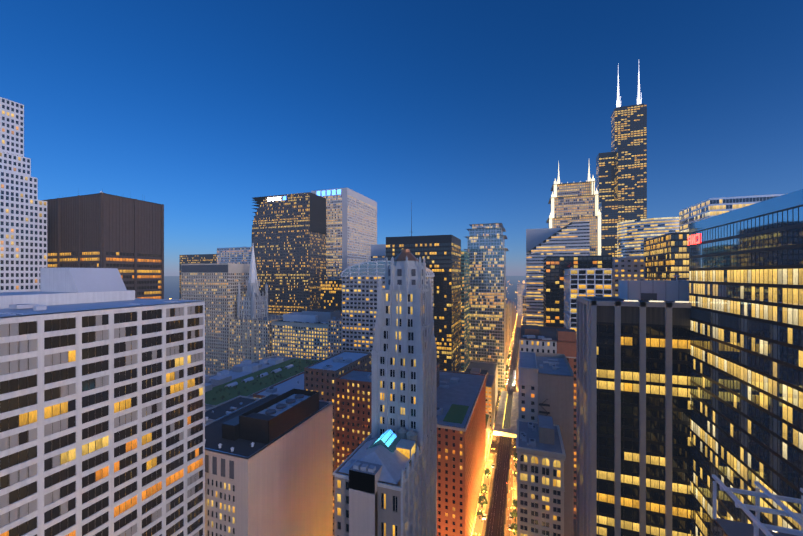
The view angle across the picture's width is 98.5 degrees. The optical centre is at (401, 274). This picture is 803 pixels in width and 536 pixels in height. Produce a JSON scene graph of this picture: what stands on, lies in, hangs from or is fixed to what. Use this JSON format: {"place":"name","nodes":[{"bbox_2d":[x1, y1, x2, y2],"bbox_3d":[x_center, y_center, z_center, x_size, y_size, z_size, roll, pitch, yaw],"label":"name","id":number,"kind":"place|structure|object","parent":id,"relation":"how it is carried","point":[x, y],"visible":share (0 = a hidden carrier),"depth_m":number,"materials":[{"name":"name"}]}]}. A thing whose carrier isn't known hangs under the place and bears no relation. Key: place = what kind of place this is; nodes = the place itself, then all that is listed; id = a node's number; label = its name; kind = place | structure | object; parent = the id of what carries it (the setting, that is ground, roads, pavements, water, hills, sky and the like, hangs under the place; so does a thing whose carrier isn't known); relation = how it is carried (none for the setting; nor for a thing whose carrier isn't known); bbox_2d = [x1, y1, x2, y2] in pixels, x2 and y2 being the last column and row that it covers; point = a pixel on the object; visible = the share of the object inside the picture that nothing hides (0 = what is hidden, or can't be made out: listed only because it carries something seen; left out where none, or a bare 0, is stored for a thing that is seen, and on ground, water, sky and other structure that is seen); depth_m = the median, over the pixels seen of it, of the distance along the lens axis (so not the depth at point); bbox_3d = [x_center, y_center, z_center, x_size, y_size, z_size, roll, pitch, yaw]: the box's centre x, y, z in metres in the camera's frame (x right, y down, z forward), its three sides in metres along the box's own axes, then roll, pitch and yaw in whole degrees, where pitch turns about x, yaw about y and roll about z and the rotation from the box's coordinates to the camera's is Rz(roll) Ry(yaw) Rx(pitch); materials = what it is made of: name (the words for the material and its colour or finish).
{"place":"outdoors","nodes":[
{"label":"outdoors","id":0,"kind":"place"},
{"bbox_2d":[0,97,46,292],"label":"skyscraper","id":1,"kind":"structure","parent":0,"point":[23,234],"depth_m":223.00,"materials":[{"name":"white concrete"}]},
{"bbox_2d":[181,263,249,375],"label":"office building","id":2,"kind":"structure","parent":0,"point":[217,292],"depth_m":407.17,"materials":[{"name":"beige concrete"}]},
{"bbox_2d":[181,264,228,272],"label":"concrete grid louvres","id":3,"kind":"object","parent":2,"relation":"attached to","point":[207,268],"visible":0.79,"depth_m":410.12,"materials":[{"name":"grey concrete"}]},
{"bbox_2d":[267,188,376,279],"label":"skyscraper","id":4,"kind":"structure","parent":0,"point":[351,227],"depth_m":516.00,"materials":[{"name":"stone"}]},
{"bbox_2d":[304,351,370,535],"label":"building","id":5,"kind":"structure","parent":0,"point":[321,376],"depth_m":191.68,"materials":[{"name":"brown brick"}]},
{"bbox_2d":[164,276,576,535],"bbox_3d":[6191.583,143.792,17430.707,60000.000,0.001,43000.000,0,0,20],"label":"ground","id":6,"kind":"structure","parent":0,"point":[171,287],"depth_m":3561.12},
{"bbox_2d":[0,268,204,535],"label":"white office block","id":7,"kind":"structure","parent":6,"relation":"on","point":[102,401],"depth_m":90.92,"materials":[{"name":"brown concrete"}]},
{"bbox_2d":[42,191,163,298],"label":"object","id":8,"kind":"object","parent":6,"relation":"on","point":[123,235],"visible":0.15,"depth_m":243.51,"materials":[{"name":"brown metal"}]},
{"bbox_2d":[179,254,216,299],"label":"dark slab","id":9,"kind":"structure","parent":6,"relation":"on","point":[199,259],"depth_m":603.62,"materials":[{"name":"black metal"}]},
{"bbox_2d":[205,395,260,423],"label":"rooftop","id":10,"kind":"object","parent":6,"relation":"on","point":[213,413],"depth_m":182.25,"materials":[{"name":"grey concrete"}]},
{"bbox_2d":[217,247,251,263],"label":"building","id":11,"kind":"structure","parent":6,"relation":"on","point":[238,255],"depth_m":573.19,"materials":[{"name":"silver glass"}]},
{"bbox_2d":[229,245,282,368],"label":"church spire tower","id":12,"kind":"structure","parent":6,"relation":"on","point":[250,331],"depth_m":394.53,"materials":[{"name":"grey stone"}]},
{"bbox_2d":[205,355,318,409],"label":"city hall","id":13,"kind":"structure","parent":6,"relation":"on","point":[245,371],"depth_m":276.14,"materials":[{"name":"stone"}]},
{"bbox_2d":[212,359,320,399],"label":"trees","id":14,"kind":"object","parent":13,"relation":"on","point":[273,373],"visible":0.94,"depth_m":266.28,"materials":[{"name":"green plant"}]},
{"bbox_2d":[205,389,332,535],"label":"beige block","id":15,"kind":"structure","parent":6,"relation":"on","point":[269,465],"depth_m":128.02,"materials":[{"name":"paint"}]},
{"bbox_2d":[253,372,303,397],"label":"rooftop","id":16,"kind":"object","parent":6,"relation":"on","point":[291,383],"visible":0.02,"depth_m":219.72,"materials":[{"name":"grey concrete"}]},
{"bbox_2d":[252,192,325,314],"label":"office tower","id":17,"kind":"structure","parent":6,"relation":"on","point":[289,238],"depth_m":468.83,"materials":[{"name":"stone"}]},
{"bbox_2d":[271,309,340,359],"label":"office building","id":18,"kind":"structure","parent":6,"relation":"on","point":[303,334],"depth_m":368.98,"materials":[{"name":"beige stone"}]},
{"bbox_2d":[321,280,341,315],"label":"building","id":19,"kind":"structure","parent":6,"relation":"on","point":[331,294],"depth_m":422.80,"materials":[{"name":"black glass"}]},
{"bbox_2d":[328,316,341,356],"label":"building","id":20,"kind":"structure","parent":6,"relation":"on","point":[334,335],"depth_m":352.26,"materials":[{"name":"stone"}]},
{"bbox_2d":[336,369,371,468],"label":"brick building","id":21,"kind":"structure","parent":6,"relation":"on","point":[353,409],"depth_m":183.56,"materials":[{"name":"red brick"}]},
{"bbox_2d":[341,260,434,370],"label":"office building","id":22,"kind":"structure","parent":6,"relation":"on","point":[359,291],"depth_m":291.08,"materials":[{"name":"grey stone"}]},
{"bbox_2d":[437,370,485,535],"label":"brick building","id":23,"kind":"structure","parent":6,"relation":"on","point":[461,430],"depth_m":176.94,"materials":[{"name":"red brick"}]},
{"bbox_2d":[461,251,469,371],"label":"teal slab","id":24,"kind":"structure","parent":6,"relation":"on","point":[465,309],"depth_m":385.20,"materials":[{"name":"teal glass"}]},
{"bbox_2d":[464,368,494,439],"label":"building","id":25,"kind":"structure","parent":6,"relation":"on","point":[490,394],"depth_m":309.33,"materials":[{"name":"beige concrete"}]},
{"bbox_2d":[465,361,497,405],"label":"building","id":26,"kind":"structure","parent":6,"relation":"on","point":[491,368],"depth_m":401.09,"materials":[{"name":"stone"}]},
{"bbox_2d":[463,223,508,390],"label":"skyscraper","id":27,"kind":"structure","parent":6,"relation":"on","point":[486,249],"depth_m":433.88,"materials":[{"name":"glass"}]},
{"bbox_2d":[486,413,489,465],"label":"building","id":28,"kind":"structure","parent":6,"relation":"on","point":[487,432],"depth_m":274.23,"materials":[{"name":"stone"}]},
{"bbox_2d":[506,300,508,363],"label":"building","id":29,"kind":"structure","parent":6,"relation":"on","point":[507,327],"depth_m":583.41,"materials":[{"name":"stone"}]},
{"bbox_2d":[509,300,511,347],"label":"building","id":30,"kind":"structure","parent":6,"relation":"on","point":[510,319],"depth_m":708.93,"materials":[{"name":"brown stone"}]},
{"bbox_2d":[512,301,513,332],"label":"building","id":31,"kind":"structure","parent":6,"relation":"on","point":[512,316],"depth_m":892.67,"materials":[{"name":"beige brick"}]},
{"bbox_2d":[514,303,515,323],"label":"building","id":32,"kind":"structure","parent":6,"relation":"on","point":[514,312],"depth_m":1047.34,"materials":[{"name":"beige brick"}]},
{"bbox_2d":[517,283,524,314],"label":"building","id":33,"kind":"structure","parent":6,"relation":"on","point":[520,287],"depth_m":1228.23,"materials":[{"name":"stone"}]},
{"bbox_2d":[522,292,525,315],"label":"building","id":34,"kind":"structure","parent":6,"relation":"on","point":[524,304],"depth_m":544.78,"materials":[{"name":"beige stone"}]},
{"bbox_2d":[522,316,525,324],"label":"building","id":35,"kind":"structure","parent":6,"relation":"on","point":[523,320],"depth_m":479.85,"materials":[{"name":"grey stone"}]},
{"bbox_2d":[516,415,565,535],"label":"building","id":36,"kind":"structure","parent":6,"relation":"on","point":[541,455],"depth_m":144.87,"materials":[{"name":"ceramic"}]},
{"bbox_2d":[518,351,573,535],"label":"tan brick block","id":37,"kind":"structure","parent":6,"relation":"on","point":[545,384],"depth_m":169.37,"materials":[{"name":"brick"}]},
{"bbox_2d":[519,325,576,518],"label":"building","id":38,"kind":"structure","parent":6,"relation":"on","point":[547,339],"depth_m":207.89,"materials":[{"name":"brick"}]},
{"bbox_2d":[546,163,602,255],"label":"skyscraper","id":39,"kind":"structure","parent":6,"relation":"on","point":[572,202],"depth_m":522.62,"materials":[{"name":"beige stone"}]},
{"bbox_2d":[543,253,611,326],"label":"office building","id":40,"kind":"structure","parent":6,"relation":"on","point":[554,267],"depth_m":272.28,"materials":[{"name":"black glass"}]},
{"bbox_2d":[564,267,611,338],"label":"office building","id":41,"kind":"structure","parent":6,"relation":"on","point":[593,281],"depth_m":233.19,"materials":[{"name":"concrete"}]},
{"bbox_2d":[612,257,644,296],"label":"building","id":42,"kind":"structure","parent":6,"relation":"on","point":[628,268],"depth_m":253.15,"materials":[{"name":"stone"}]},
{"bbox_2d":[577,275,691,535],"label":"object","id":43,"kind":"structure","parent":6,"relation":"on","point":[633,408],"depth_m":118.92,"materials":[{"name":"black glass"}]},
{"bbox_2d":[644,232,688,279],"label":"dark glass block","id":44,"kind":"structure","parent":6,"relation":"on","point":[666,256],"depth_m":210.94,"materials":[{"name":"black glass"}]},
{"bbox_2d":[679,194,784,231],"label":"office building","id":45,"kind":"structure","parent":6,"relation":"on","point":[707,208],"depth_m":239.28,"materials":[{"name":"silver metal"}]},
{"bbox_2d":[688,189,802,535],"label":"glass office building","id":46,"kind":"structure","parent":6,"relation":"on","point":[746,352],"depth_m":82.75,"materials":[{"name":"glass"}]},
{"bbox_2d":[371,244,385,260],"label":"building","id":47,"kind":"structure","parent":0,"point":[378,252],"depth_m":401.87,"materials":[{"name":"stone"}]},
{"bbox_2d":[333,249,436,535],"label":"skyscraper","id":48,"kind":"structure","parent":0,"point":[385,472],"depth_m":103.90,"materials":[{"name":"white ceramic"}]},
{"bbox_2d":[0,0,802,275],"label":"sky","id":49,"kind":"structure","parent":0,"point":[462,112],"materials":[{"name":"blue"}]},
{"bbox_2d":[411,203,411,235],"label":"black tower mast","id":50,"kind":"object","parent":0,"point":[411,219],"visible":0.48,"depth_m":344.09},
{"bbox_2d":[386,235,460,371],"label":"black tower","id":51,"kind":"structure","parent":0,"point":[441,254],"depth_m":316.69,"materials":[{"name":"metal"}]},
{"bbox_2d":[437,363,438,386],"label":"loft block","id":52,"kind":"structure","parent":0,"point":[437,374],"depth_m":229.92,"materials":[{"name":"brown brick"}]},
{"bbox_2d":[471,314,521,535],"bbox_3d":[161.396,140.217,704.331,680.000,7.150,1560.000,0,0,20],"label":"street","id":53,"kind":"structure","parent":0,"point":[480,527],"depth_m":239.25,"materials":[{"name":"grey asphalt"}]},
{"bbox_2d":[472,351,516,535],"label":"street trees","id":54,"kind":"object","parent":53,"relation":"on","point":[513,513],"visible":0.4,"depth_m":213.55,"materials":[{"name":"green plant"}]},
{"bbox_2d":[484,327,519,535],"bbox_3d":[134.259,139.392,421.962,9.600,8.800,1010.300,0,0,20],"label":"elevated track","id":55,"kind":"structure","parent":53,"relation":"on","point":[496,522],"depth_m":238.54,"materials":[{"name":"metal"}]},
{"bbox_2d":[512,370,515,385],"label":"train","id":56,"kind":"object","parent":55,"relation":"on","point":[513,380],"visible":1,"depth_m":440.42,"materials":[{"name":"metal"}]},
{"bbox_2d":[493,391,517,446],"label":"elevated train station","id":57,"kind":"object","parent":53,"relation":"on","point":[499,430],"visible":0.96,"depth_m":317.25,"materials":[{"name":"grey"}]},
{"bbox_2d":[526,221,589,325],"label":"office building","id":58,"kind":"structure","parent":0,"point":[571,239],"depth_m":412.39,"materials":[{"name":"glass"}]},
{"bbox_2d":[596,72,646,256],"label":"skyscraper","id":59,"kind":"structure","parent":0,"point":[621,176],"depth_m":632.95,"materials":[{"name":"black metal"}]},
{"bbox_2d":[617,217,678,257],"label":"curved glass tower","id":60,"kind":"structure","parent":0,"point":[632,235],"depth_m":434.13,"materials":[{"name":"silver"}]}
]}

